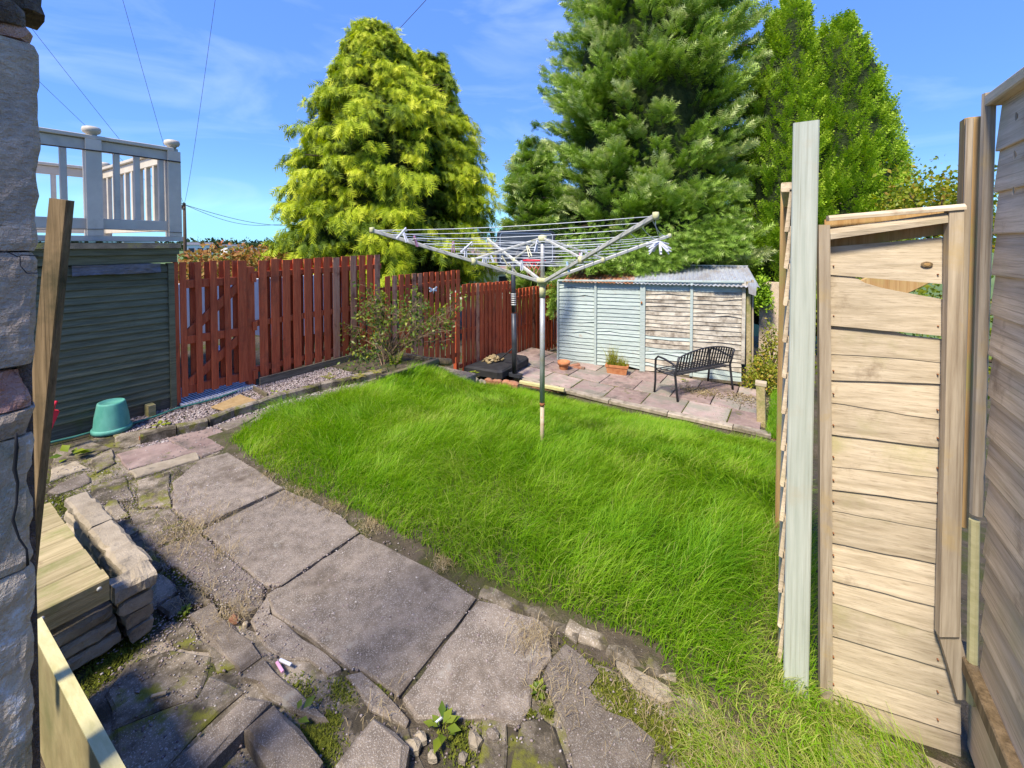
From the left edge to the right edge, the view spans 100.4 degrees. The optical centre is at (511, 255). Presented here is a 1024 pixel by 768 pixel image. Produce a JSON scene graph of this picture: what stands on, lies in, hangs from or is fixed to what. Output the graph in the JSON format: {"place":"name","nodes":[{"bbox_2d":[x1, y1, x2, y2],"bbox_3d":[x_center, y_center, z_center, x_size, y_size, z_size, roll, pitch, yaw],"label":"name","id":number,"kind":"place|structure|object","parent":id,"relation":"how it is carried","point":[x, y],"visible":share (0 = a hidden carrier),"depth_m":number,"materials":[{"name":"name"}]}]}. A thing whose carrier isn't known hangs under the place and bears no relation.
{"place":"outdoors","nodes":[
{"label":"outdoors","id":0,"kind":"place"},
{"bbox_2d":[32,198,74,572],"bbox_3d":[-1.270,0.522,1.140,0.223,1.344,0.024,0,2,1],"label":"leaning plank","id":1,"kind":"object","parent":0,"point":[52,292],"visible":0.57,"depth_m":1.12,"materials":[{"name":"brown wood"}]},
{"bbox_2d":[35,125,182,241],"bbox_3d":[-5.058,-0.635,3.748,2.316,1.013,2.835,1,2,33],"label":"railing","id":2,"kind":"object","parent":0,"point":[104,184],"depth_m":4.06,"materials":[{"name":"white paint"}]},
{"bbox_2d":[218,345,233,369],"bbox_3d":[-3.825,1.358,5.716,0.360,0.270,0.360,1,2,33],"label":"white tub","id":3,"kind":"object","parent":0,"point":[232,358],"visible":0.02,"depth_m":5.65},
{"bbox_2d":[48,349,953,767],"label":"path","id":4,"kind":"structure","parent":0,"point":[258,727],"depth_m":1.70,"materials":[{"name":"stone"}]},
{"bbox_2d":[50,445,92,462],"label":"weed","id":5,"kind":"object","parent":4,"relation":"on","point":[65,448],"visible":0.98,"depth_m":3.24,"materials":[{"name":"green plant"}]},
{"bbox_2d":[150,690,166,698],"bbox_3d":[-1.260,1.567,1.523,0.045,0.009,0.012,-1,2,-18],"label":"wood chip","id":6,"kind":"object","parent":4,"relation":"on","point":[162,693],"visible":1,"depth_m":1.52,"materials":[{"name":"wood"}]},
{"bbox_2d":[178,603,191,615],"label":"weed","id":7,"kind":"object","parent":4,"relation":"on","point":[188,607],"visible":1,"depth_m":1.88,"materials":[{"name":"green plant"}]},
{"bbox_2d":[275,658,291,672],"bbox_3d":[-0.875,1.562,1.629,0.062,0.012,0.042,1,2,33],"label":"clothes peg","id":8,"kind":"object","parent":4,"relation":"on","point":[283,661],"visible":1,"depth_m":1.63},
{"bbox_2d":[297,695,314,722],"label":"weed","id":9,"kind":"object","parent":4,"relation":"on","point":[309,700],"visible":0.79,"depth_m":1.47,"materials":[{"name":"green plant"}]},
{"bbox_2d":[44,420,742,767],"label":"moss","id":10,"kind":"object","parent":4,"relation":"on","point":[313,735],"visible":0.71,"depth_m":1.51,"materials":[{"name":"plant"}]},
{"bbox_2d":[405,736,420,756],"bbox_3d":[-0.317,1.576,1.379,0.057,0.033,0.040,1,2,33],"label":"stone chip","id":11,"kind":"object","parent":4,"relation":"on","point":[414,744],"visible":0.91,"depth_m":1.37,"materials":[{"name":"stone"}]},
{"bbox_2d":[424,701,460,752],"bbox_3d":[-0.235,1.559,1.417,0.110,0.030,0.127,1,2,43],"label":"weed","id":12,"kind":"object","parent":4,"relation":"on","point":[448,717],"visible":1,"depth_m":1.43,"materials":[{"name":"green plant"}]},
{"bbox_2d":[45,425,873,767],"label":"grit","id":13,"kind":"object","parent":4,"relation":"on","point":[163,627],"visible":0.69,"depth_m":1.92,"materials":[{"name":"gravel"}]},
{"bbox_2d":[111,388,830,767],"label":"grass clippings","id":14,"kind":"object","parent":4,"relation":"on","point":[533,624],"depth_m":1.71,"materials":[{"name":"plant"}]},
{"bbox_2d":[468,730,482,753],"bbox_3d":[-0.124,1.574,1.389,0.053,0.037,0.039,1,2,33],"label":"stone chip","id":15,"kind":"object","parent":4,"relation":"on","point":[475,741],"visible":1,"depth_m":1.38,"materials":[{"name":"stone"}]},
{"bbox_2d":[486,728,498,742],"bbox_3d":[-0.063,1.577,1.405,0.046,0.031,0.035,1,2,33],"label":"stone chip","id":16,"kind":"object","parent":4,"relation":"on","point":[492,734],"visible":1,"depth_m":1.40,"materials":[{"name":"stone"}]},
{"bbox_2d":[529,678,545,700],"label":"weed","id":17,"kind":"object","parent":4,"relation":"on","point":[535,684],"visible":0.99,"depth_m":1.55,"materials":[{"name":"green plant"}]},
{"bbox_2d":[40,305,991,767],"bbox_3d":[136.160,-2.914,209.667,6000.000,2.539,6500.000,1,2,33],"label":"ground","id":18,"kind":"structure","parent":0,"point":[634,643],"depth_m":2.02,"materials":[{"name":"soil"}]},
{"bbox_2d":[0,0,44,767],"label":"stone wall","id":19,"kind":"structure","parent":18,"relation":"on","point":[20,144],"depth_m":0.88,"materials":[{"name":"grey stone"}]},
{"bbox_2d":[52,401,59,427],"bbox_3d":[-3.572,1.272,3.311,0.062,0.291,0.079,1,2,33],"label":"dustpan","id":20,"kind":"object","parent":18,"relation":"on","point":[55,413],"visible":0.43,"depth_m":3.31,"materials":[{"name":"red plastic"}]},
{"bbox_2d":[37,617,125,767],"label":"retaining board","id":21,"kind":"object","parent":18,"relation":"on","point":[73,733],"visible":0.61,"depth_m":1.20,"materials":[{"name":"wood"}]},
{"bbox_2d":[50,491,157,670],"bbox_3d":[-2.167,1.451,1.701,1.060,0.285,0.941,1,2,33],"label":"stone stack","id":22,"kind":"object","parent":18,"relation":"on","point":[120,557],"visible":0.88,"depth_m":1.75,"materials":[{"name":"stone"}]},
{"bbox_2d":[37,502,109,630],"bbox_3d":[-2.172,1.279,1.509,0.940,0.091,0.901,1,2,33],"label":"sleeper stack","id":23,"kind":"object","parent":22,"relation":"on","point":[72,580],"visible":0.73,"depth_m":1.65,"materials":[{"name":"wood"}]},
{"bbox_2d":[30,242,180,439],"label":"green shed","id":24,"kind":"structure","parent":18,"relation":"on","point":[118,336],"depth_m":3.87,"materials":[{"name":"wood"}]},
{"bbox_2d":[72,263,160,276],"bbox_3d":[-3.551,0.126,3.857,0.020,0.090,0.606,1,2,34],"label":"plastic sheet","id":25,"kind":"object","parent":24,"relation":"attached to","point":[114,269],"visible":1,"depth_m":3.83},
{"bbox_2d":[90,398,132,436],"bbox_3d":[-3.483,1.393,3.711,0.290,0.252,0.270,1,2,33],"label":"plant pot","id":26,"kind":"object","parent":18,"relation":"on","point":[112,416],"visible":1,"depth_m":3.63,"materials":[{"name":"teal plastic"}]},
{"bbox_2d":[182,242,214,255],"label":"white house","id":27,"kind":"structure","parent":18,"relation":"on","point":[191,246],"depth_m":111.77,"materials":[{"name":"stone"}]},
{"bbox_2d":[171,239,259,283],"bbox_3d":[-6.586,1.276,9.519,4.236,3.315,2.302,1,2,33],"label":"rusty hedge","id":28,"kind":"object","parent":18,"relation":"on","point":[205,255],"visible":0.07,"depth_m":9.26,"materials":[{"name":"orange plant"}]},
{"bbox_2d":[179,382,256,405],"bbox_3d":[-3.340,1.488,4.705,0.640,0.026,0.700,1,2,33],"label":"ribbed mat","id":29,"kind":"object","parent":18,"relation":"on","point":[195,397],"visible":0.49,"depth_m":4.59,"materials":[{"name":"blue plastic"}]},
{"bbox_2d":[220,244,242,254],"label":"white house","id":30,"kind":"structure","parent":18,"relation":"on","point":[230,246],"depth_m":121.04,"materials":[{"name":"stone"}]},
{"bbox_2d":[229,613,238,623],"bbox_3d":[-1.200,1.564,1.844,0.046,0.031,0.034,0,2,10],"label":"stone chip","id":31,"kind":"object","parent":18,"relation":"on","point":[231,619],"visible":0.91,"depth_m":1.83,"materials":[{"name":"stone"}]},
{"bbox_2d":[242,621,247,628],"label":"stone chip","id":32,"kind":"object","parent":18,"relation":"on","point":[244,624],"visible":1,"depth_m":1.81,"materials":[{"name":"stone"}]},
{"bbox_2d":[120,358,380,447],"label":"gravel","id":33,"kind":"structure","parent":18,"relation":"on","point":[204,407],"depth_m":4.35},
{"bbox_2d":[50,384,253,443],"bbox_3d":[-3.314,1.496,4.084,0.151,0.019,1.713,1,2,30],"label":"garden hose","id":34,"kind":"object","parent":33,"relation":"on","point":[75,436],"visible":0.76,"depth_m":4.04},
{"bbox_2d":[152,420,170,425],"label":"weed","id":35,"kind":"object","parent":33,"relation":"on","point":[159,421],"visible":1,"depth_m":3.81,"materials":[{"name":"yellow plant"}]},
{"bbox_2d":[211,394,254,410],"bbox_3d":[-2.824,1.492,4.326,0.330,0.016,0.347,1,2,25],"label":"tan board","id":36,"kind":"object","parent":33,"relation":"on","point":[239,399],"visible":0.7,"depth_m":4.31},
{"bbox_2d":[254,255,380,376],"bbox_3d":[-2.476,0.730,5.677,0.084,1.445,1.823,1,2,33],"label":"red fence","id":37,"kind":"object","parent":33,"relation":"on","point":[282,348],"visible":0.81,"depth_m":5.45,"materials":[{"name":"wood"}]},
{"bbox_2d":[245,266,257,384],"bbox_3d":[-2.992,0.817,4.886,0.105,1.378,0.092,1,2,33],"label":"gate post","id":38,"kind":"object","parent":18,"relation":"on","point":[252,325],"visible":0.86,"depth_m":4.87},
{"bbox_2d":[173,260,248,404],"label":"garden gate","id":39,"kind":"structure","parent":38,"relation":"attached to","point":[194,336],"depth_m":4.53,"materials":[{"name":"wood"}]},
{"bbox_2d":[178,274,341,342],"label":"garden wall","id":40,"kind":"structure","parent":18,"relation":"on","point":[256,290],"depth_m":7.74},
{"bbox_2d":[231,244,314,339],"bbox_3d":[-6.659,1.214,11.525,4.260,3.231,2.260,1,2,33],"label":"rusty hedge","id":41,"kind":"object","parent":18,"relation":"on","point":[254,251],"visible":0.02,"depth_m":11.25,"materials":[{"name":"orange plant"}]},
{"bbox_2d":[320,372,336,379],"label":"fern","id":42,"kind":"object","parent":18,"relation":"on","point":[328,377],"visible":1,"depth_m":4.99,"materials":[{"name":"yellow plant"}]},
{"bbox_2d":[252,15,501,330],"bbox_3d":[-3.715,-2.248,13.394,7.858,10.004,7.702,1,2,33],"label":"golden conifer","id":43,"kind":"object","parent":18,"relation":"on","point":[367,157],"visible":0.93,"depth_m":11.67,"materials":[{"name":"green plant"}]},
{"bbox_2d":[331,351,438,396],"bbox_3d":[-1.852,1.625,5.413,1.169,0.389,1.799,1,2,33],"label":"raised bed","id":44,"kind":"object","parent":18,"relation":"on","point":[408,359],"visible":0.23,"depth_m":5.73,"materials":[{"name":"soil"}]},
{"bbox_2d":[325,336,397,373],"bbox_3d":[-1.940,1.371,5.393,1.016,0.752,0.652,0,2,-2],"label":"shrub","id":45,"kind":"object","parent":44,"relation":"on","point":[360,362],"visible":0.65,"depth_m":5.33,"materials":[{"name":"green plant"}]},
{"bbox_2d":[339,278,467,365],"bbox_3d":[-1.556,0.910,5.776,1.899,1.213,0.964,0,2,-4],"label":"straggly shrub","id":46,"kind":"object","parent":18,"relation":"on","point":[397,347],"visible":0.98,"depth_m":5.76,"materials":[{"name":"green plant"}]},
{"bbox_2d":[380,270,460,365],"bbox_3d":[-1.477,1.164,7.227,0.085,1.761,1.825,1,2,33],"label":"red fence","id":47,"kind":"object","parent":18,"relation":"on","point":[402,287],"visible":0.52,"depth_m":7.29,"materials":[{"name":"wood"}]},
{"bbox_2d":[415,730,426,746],"bbox_3d":[-0.296,1.578,1.399,0.043,0.029,0.028,1,2,43],"label":"stone chip","id":48,"kind":"object","parent":18,"relation":"on","point":[420,734],"visible":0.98,"depth_m":1.39,"materials":[{"name":"stone"}]},
{"bbox_2d":[428,749,436,763],"bbox_3d":[-0.253,1.581,1.348,0.024,0.026,0.032,-1,2,-25],"label":"stone chip","id":49,"kind":"object","parent":18,"relation":"on","point":[432,758],"visible":1,"depth_m":1.34,"materials":[{"name":"stone"}]},
{"bbox_2d":[412,47,485,230],"bbox_3d":[-2.562,-3.630,14.129,3.614,6.332,3.582,0,2,10],"label":"golden conifer","id":50,"kind":"object","parent":18,"relation":"on","point":[434,69],"visible":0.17,"depth_m":13.59,"materials":[{"name":"green plant"}]},
{"bbox_2d":[454,292,458,369],"bbox_3d":[-1.055,1.474,8.050,0.070,1.550,0.070,1,2,33],"label":"fence post","id":51,"kind":"object","parent":18,"relation":"on","point":[456,365],"visible":0.14,"depth_m":8.02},
{"bbox_2d":[439,366,475,383],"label":"concrete slab","id":52,"kind":"structure","parent":18,"relation":"on","point":[470,375],"depth_m":6.64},
{"bbox_2d":[458,751,467,765],"bbox_3d":[-0.155,1.580,1.345,0.029,0.027,0.024,0,2,16],"label":"stone chip","id":53,"kind":"object","parent":18,"relation":"on","point":[463,756],"visible":1,"depth_m":1.34,"materials":[{"name":"stone"}]},
{"bbox_2d":[459,281,511,370],"bbox_3d":[-0.483,1.389,8.764,0.085,1.735,1.808,1,2,33],"label":"red fence","id":54,"kind":"object","parent":18,"relation":"on","point":[492,331],"visible":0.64,"depth_m":8.61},
{"bbox_2d":[509,294,509,352],"bbox_3d":[-0.066,1.657,9.578,0.070,1.600,0.070,1,2,33],"label":"fence post","id":55,"kind":"object","parent":18,"relation":"on","point":[509,322],"visible":0.21,"depth_m":9.53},
{"bbox_2d":[369,212,671,441],"bbox_3d":[0.244,0.698,3.437,1.874,1.916,1.874,1,2,22],"label":"rotary airer","id":56,"kind":"object","parent":18,"relation":"on","point":[542,281],"visible":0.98,"depth_m":3.31,"materials":[{"name":"metal"}]},
{"bbox_2d":[396,227,406,238],"bbox_3d":[-0.733,-0.147,2.831,0.075,0.082,0.026,0,2,-16],"label":"clothes peg","id":57,"kind":"object","parent":56,"relation":"attached to","point":[402,231],"visible":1,"depth_m":2.83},
{"bbox_2d":[413,236,418,246],"bbox_3d":[-0.675,-0.099,2.994,0.026,0.079,0.043,1,2,33],"label":"clothes peg","id":58,"kind":"object","parent":56,"relation":"attached to","point":[416,242],"visible":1,"depth_m":2.99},
{"bbox_2d":[460,241,472,252],"bbox_3d":[-0.308,-0.055,2.905,0.089,0.083,0.026,0,2,2],"label":"clothes peg","id":59,"kind":"object","parent":56,"relation":"attached to","point":[465,248],"visible":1,"depth_m":2.90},
{"bbox_2d":[534,240,538,251],"bbox_3d":[0.157,-0.061,2.727,0.025,0.077,0.028,-1,2,-38],"label":"clothes peg","id":60,"kind":"object","parent":56,"relation":"attached to","point":[536,248],"visible":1,"depth_m":2.73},
{"bbox_2d":[660,241,668,251],"bbox_3d":[0.784,-0.045,2.205,0.010,0.056,0.062,-1,2,-24],"label":"clothes peg","id":61,"kind":"object","parent":56,"relation":"attached to","point":[664,247],"visible":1,"depth_m":2.19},
{"bbox_2d":[224,378,838,754],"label":"grass","id":62,"kind":"structure","parent":18,"relation":"on","point":[406,417],"depth_m":2.43,"materials":[{"name":"plant"}]},
{"bbox_2d":[515,285,555,352],"bbox_3d":[0.584,1.617,10.413,0.085,1.770,2.091,1,2,33],"label":"red fence","id":63,"kind":"object","parent":18,"relation":"on","point":[530,333],"visible":0.52,"depth_m":10.22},
{"bbox_2d":[495,133,580,322],"bbox_3d":[0.708,-0.310,12.369,2.465,6.390,2.419,1,2,33],"label":"cypress","id":64,"kind":"object","parent":18,"relation":"on","point":[526,182],"visible":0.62,"depth_m":11.83,"materials":[{"name":"green plant"}]},
{"bbox_2d":[366,360,817,508],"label":"grass","id":65,"kind":"structure","parent":18,"relation":"on","point":[711,452],"depth_m":4.33,"materials":[{"name":"plant"}]},
{"bbox_2d":[388,349,404,367],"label":"fern","id":66,"kind":"object","parent":65,"relation":"on","point":[395,362],"visible":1,"depth_m":5.13,"materials":[{"name":"green plant"}]},
{"bbox_2d":[431,357,451,365],"bbox_3d":[-1.038,1.497,6.025,0.399,0.118,0.110,1,2,22],"label":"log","id":67,"kind":"object","parent":65,"relation":"on","point":[445,361],"visible":0.53,"depth_m":5.95,"materials":[{"name":"brown wood"}]},
{"bbox_2d":[513,0,783,319],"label":"tall cypress","id":68,"kind":"object","parent":18,"relation":"on","point":[647,92],"visible":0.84,"depth_m":10.96,"materials":[{"name":"green plant"}]},
{"bbox_2d":[557,264,759,384],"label":"pale shed","id":69,"kind":"structure","parent":18,"relation":"on","point":[644,322],"depth_m":8.49,"materials":[{"name":"white wood"}]},
{"bbox_2d":[671,383,772,407],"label":"leaf litter","id":70,"kind":"object","parent":18,"relation":"on","point":[700,391],"visible":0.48,"depth_m":7.21,"materials":[{"name":"plant"}]},
{"bbox_2d":[738,346,777,395],"bbox_3d":[4.452,2.077,7.618,0.725,0.926,0.862,1,2,33],"label":"mock orange bush","id":71,"kind":"object","parent":18,"relation":"on","point":[762,370],"visible":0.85,"depth_m":7.52,"materials":[{"name":"yellow plant"}]},
{"bbox_2d":[755,380,766,427],"bbox_3d":[3.587,2.154,6.154,0.141,0.679,0.120,1,2,33],"label":"stump post","id":72,"kind":"object","parent":18,"relation":"on","point":[760,401],"visible":0.87,"depth_m":6.11,"materials":[{"name":"brown wood"}]},
{"bbox_2d":[753,268,775,313],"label":"conifer shoot","id":73,"kind":"object","parent":18,"relation":"on","point":[766,293],"visible":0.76,"depth_m":9.32,"materials":[{"name":"green plant"}]},
{"bbox_2d":[753,318,777,378],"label":"mock orange bush","id":74,"kind":"object","parent":18,"relation":"on","point":[768,348],"visible":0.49,"depth_m":8.73,"materials":[{"name":"yellow plant"}]},
{"bbox_2d":[760,385,776,438],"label":"grass","id":75,"kind":"structure","parent":18,"relation":"on","point":[772,419],"depth_m":6.33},
{"bbox_2d":[759,282,778,367],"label":"wall","id":76,"kind":"structure","parent":18,"relation":"on","point":[763,314],"depth_m":9.61,"materials":[{"name":"stone"}]},
{"bbox_2d":[775,195,790,532],"bbox_3d":[1.460,0.658,2.291,0.058,2.038,0.070,1,2,33],"label":"fence post","id":77,"kind":"object","parent":18,"relation":"on","point":[783,245],"visible":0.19,"depth_m":2.27,"materials":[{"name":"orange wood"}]},
{"bbox_2d":[777,182,791,662],"bbox_3d":[1.250,0.634,1.938,0.064,1.829,0.808,1,2,33],"label":"lap fence","id":78,"kind":"object","parent":18,"relation":"on","point":[786,190],"visible":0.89,"depth_m":1.61,"materials":[{"name":"brown wood"}]},
{"bbox_2d":[656,628,939,767],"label":"grass","id":79,"kind":"structure","parent":18,"relation":"on","point":[909,755],"depth_m":1.38,"materials":[{"name":"plant"}]},
{"bbox_2d":[783,120,819,714],"bbox_3d":[1.034,0.587,1.530,0.077,2.102,0.071,1,2,33],"label":"fence post","id":80,"kind":"object","parent":18,"relation":"on","point":[804,222],"visible":0.88,"depth_m":1.50,"materials":[{"name":"green paint"}]},
{"bbox_2d":[812,7,924,335],"bbox_3d":[8.771,-1.716,11.117,2.947,9.267,2.932,1,2,33],"label":"thuja","id":81,"kind":"object","parent":18,"relation":"on","point":[864,117],"visible":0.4,"depth_m":10.29,"materials":[{"name":"green plant"}]},
{"bbox_2d":[764,239,994,399],"bbox_3d":[5.982,0.889,6.510,3.696,2.515,1.446,1,2,33],"label":"hedge","id":82,"kind":"object","parent":18,"relation":"on","point":[922,292],"visible":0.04,"depth_m":6.29,"materials":[{"name":"green plant"}]},
{"bbox_2d":[817,204,966,756],"bbox_3d":[1.271,0.762,1.434,0.445,1.852,0.067,1,2,22],"label":"broken panel","id":83,"kind":"object","parent":18,"relation":"on","point":[890,423],"visible":1,"depth_m":1.44,"materials":[{"name":"brown wood"}]},
{"bbox_2d":[957,116,980,527],"bbox_3d":[1.470,0.221,1.385,0.040,1.320,0.076,1,2,33],"label":"fence post","id":84,"kind":"object","parent":83,"relation":"attached to","point":[968,163],"visible":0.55,"depth_m":1.36,"materials":[{"name":"orange wood"}]},
{"bbox_2d":[861,278,928,292],"bbox_3d":[1.996,0.120,2.196,0.333,0.294,0.020,1,2,21],"label":"brown board","id":85,"kind":"object","parent":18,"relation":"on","point":[904,286],"visible":0.12,"depth_m":2.19,"materials":[{"name":"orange wood"}]},
{"bbox_2d":[866,155,998,248],"bbox_3d":[8.562,-0.960,8.597,2.719,2.155,2.299,1,2,33],"label":"broadleaf tree","id":86,"kind":"object","parent":18,"relation":"on","point":[945,194],"visible":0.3,"depth_m":8.51,"materials":[{"name":"green plant"}]},
{"bbox_2d":[961,67,1023,767],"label":"lap fence","id":87,"kind":"object","parent":18,"relation":"on","point":[995,681],"visible":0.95,"depth_m":1.19,"materials":[{"name":"brown wood"}]},
{"bbox_2d":[966,92,995,706],"bbox_3d":[1.447,0.460,1.321,0.030,1.904,0.030,0,2,10],"label":"fence post","id":88,"kind":"object","parent":87,"relation":"attached to","point":[983,296],"visible":0.85,"depth_m":1.31,"materials":[{"name":"brown wood"}]},
{"bbox_2d":[26,0,1023,242],"label":"sky","id":89,"kind":"structure","parent":0,"point":[942,55],"materials":[{"name":"blue"}]},
{"bbox_2d":[160,251,994,357],"bbox_3d":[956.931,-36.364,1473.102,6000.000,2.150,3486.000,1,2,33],"label":"field","id":90,"kind":"structure","parent":0,"point":[756,326],"depth_m":26.33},
{"bbox_2d":[182,203,186,254],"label":"utility pole","id":91,"kind":"object","parent":90,"relation":"on","point":[184,229],"visible":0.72,"depth_m":41.87,"materials":[{"name":"brown wood"}]},
{"bbox_2d":[32,29,182,203],"bbox_3d":[-20.838,-4.816,24.953,0.029,1.087,40.776,-1,2,-34],"label":"overhead wire","id":92,"kind":"object","parent":91,"relation":"attached to","point":[77,86],"visible":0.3,"depth_m":11.66,"materials":[{"name":"rubber"}]},
{"bbox_2d":[123,2,183,202],"bbox_3d":[-19.863,-5.336,24.950,0.029,1.647,41.874,-1,2,-36],"label":"overhead wire","id":93,"kind":"object","parent":91,"relation":"attached to","point":[144,77],"visible":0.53,"depth_m":12.62,"materials":[{"name":"rubber"}]},
{"bbox_2d":[184,3,214,203],"bbox_3d":[-18.816,-5.336,24.943,0.029,1.647,43.149,-1,2,-38],"label":"overhead wire","id":94,"kind":"object","parent":91,"relation":"attached to","point":[201,98],"visible":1,"depth_m":14.24,"materials":[{"name":"rubber"}]},
{"bbox_2d":[186,205,279,225],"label":"overhead wire","id":95,"kind":"object","parent":91,"relation":"attached to","point":[233,222],"visible":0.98,"depth_m":46.45,"materials":[{"name":"rubber"}]},
{"bbox_2d":[187,205,282,225],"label":"overhead wire","id":96,"kind":"object","parent":91,"relation":"attached to","point":[237,219],"visible":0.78,"depth_m":48.41,"materials":[{"name":"rubber"}]},
{"bbox_2d":[211,237,219,252],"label":"tree","id":97,"kind":"object","parent":90,"relation":"on","point":[216,244],"visible":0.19,"depth_m":139.72,"materials":[{"name":"green plant"}]},
{"bbox_2d":[238,237,256,247],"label":"tree","id":98,"kind":"object","parent":90,"relation":"on","point":[244,240],"visible":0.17,"depth_m":149.72,"materials":[{"name":"green plant"}]},
{"bbox_2d":[450,245,561,299],"bbox_3d":[-0.931,1.343,26.822,9.900,4.280,6.850,0,2,-9],"label":"bungalow","id":99,"kind":"object","parent":90,"relation":"on","point":[502,277],"visible":0.03,"depth_m":23.82,"materials":[{"name":"tile"}]},
{"bbox_2d":[497,274,509,293],"bbox_3d":[-0.089,1.613,23.916,1.500,1.100,0.080,0,2,-9],"label":"window","id":100,"kind":"structure","parent":99,"relation":"in","point":[503,277],"depth_m":23.81,"materials":[{"name":"black glass"}]},
{"bbox_2d":[155,237,994,250],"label":"wood","id":101,"kind":"object","parent":90,"relation":"on","point":[254,243],"visible":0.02,"depth_m":188.62,"materials":[{"name":"green plant"}]},
{"bbox_2d":[729,0,838,324],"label":"thuja","id":102,"kind":"object","parent":90,"relation":"on","point":[788,100],"visible":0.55,"depth_m":10.84,"materials":[{"name":"green plant"}]},
{"bbox_2d":[476,347,775,440],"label":"patio","id":103,"kind":"structure","parent":0,"point":[661,400],"depth_m":7.34,"materials":[{"name":"stone"}]},
{"bbox_2d":[464,230,554,378],"bbox_3d":[0.030,0.871,8.117,1.358,2.692,1.304,1,2,33],"label":"basketball stand","id":104,"kind":"object","parent":103,"relation":"on","point":[510,365],"visible":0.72,"depth_m":7.89,"materials":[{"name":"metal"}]},
{"bbox_2d":[481,354,504,363],"bbox_3d":[-0.396,1.997,8.292,0.414,0.138,0.460,1,2,33],"label":"rubble","id":105,"kind":"object","parent":104,"relation":"on","point":[493,357],"visible":0.99,"depth_m":8.26,"materials":[{"name":"stone"}]},
{"bbox_2d":[519,380,564,391],"bbox_3d":[0.515,2.268,7.425,0.825,0.073,0.070,1,2,25],"label":"timber strip","id":106,"kind":"object","parent":103,"relation":"on","point":[551,387],"visible":0.81,"depth_m":7.41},
{"bbox_2d":[557,359,569,369],"bbox_3d":[1.031,2.208,8.500,0.252,0.218,0.252,1,2,33],"label":"clay pot","id":107,"kind":"object","parent":103,"relation":"on","point":[563,364],"visible":0.84,"depth_m":8.42,"materials":[{"name":"ceramic"}]},
{"bbox_2d":[598,343,629,374],"bbox_3d":[1.952,1.968,8.361,0.792,0.706,0.683,1,2,33],"label":"clay trough","id":108,"kind":"object","parent":103,"relation":"on","point":[612,366],"visible":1,"depth_m":8.35,"materials":[{"name":"ceramic"}]},
{"bbox_2d":[524,352,766,435],"bbox_3d":[1.854,2.281,7.769,4.899,0.151,2.365,1,2,33],"label":"moss","id":109,"kind":"object","parent":103,"relation":"on","point":[684,407],"visible":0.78,"depth_m":6.88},
{"bbox_2d":[653,346,734,401],"bbox_3d":[3.166,1.933,7.388,1.365,0.835,0.575,-1,2,-26],"label":"garden bench","id":110,"kind":"object","parent":103,"relation":"on","point":[676,371],"visible":1,"depth_m":7.23,"materials":[{"name":"black metal"}]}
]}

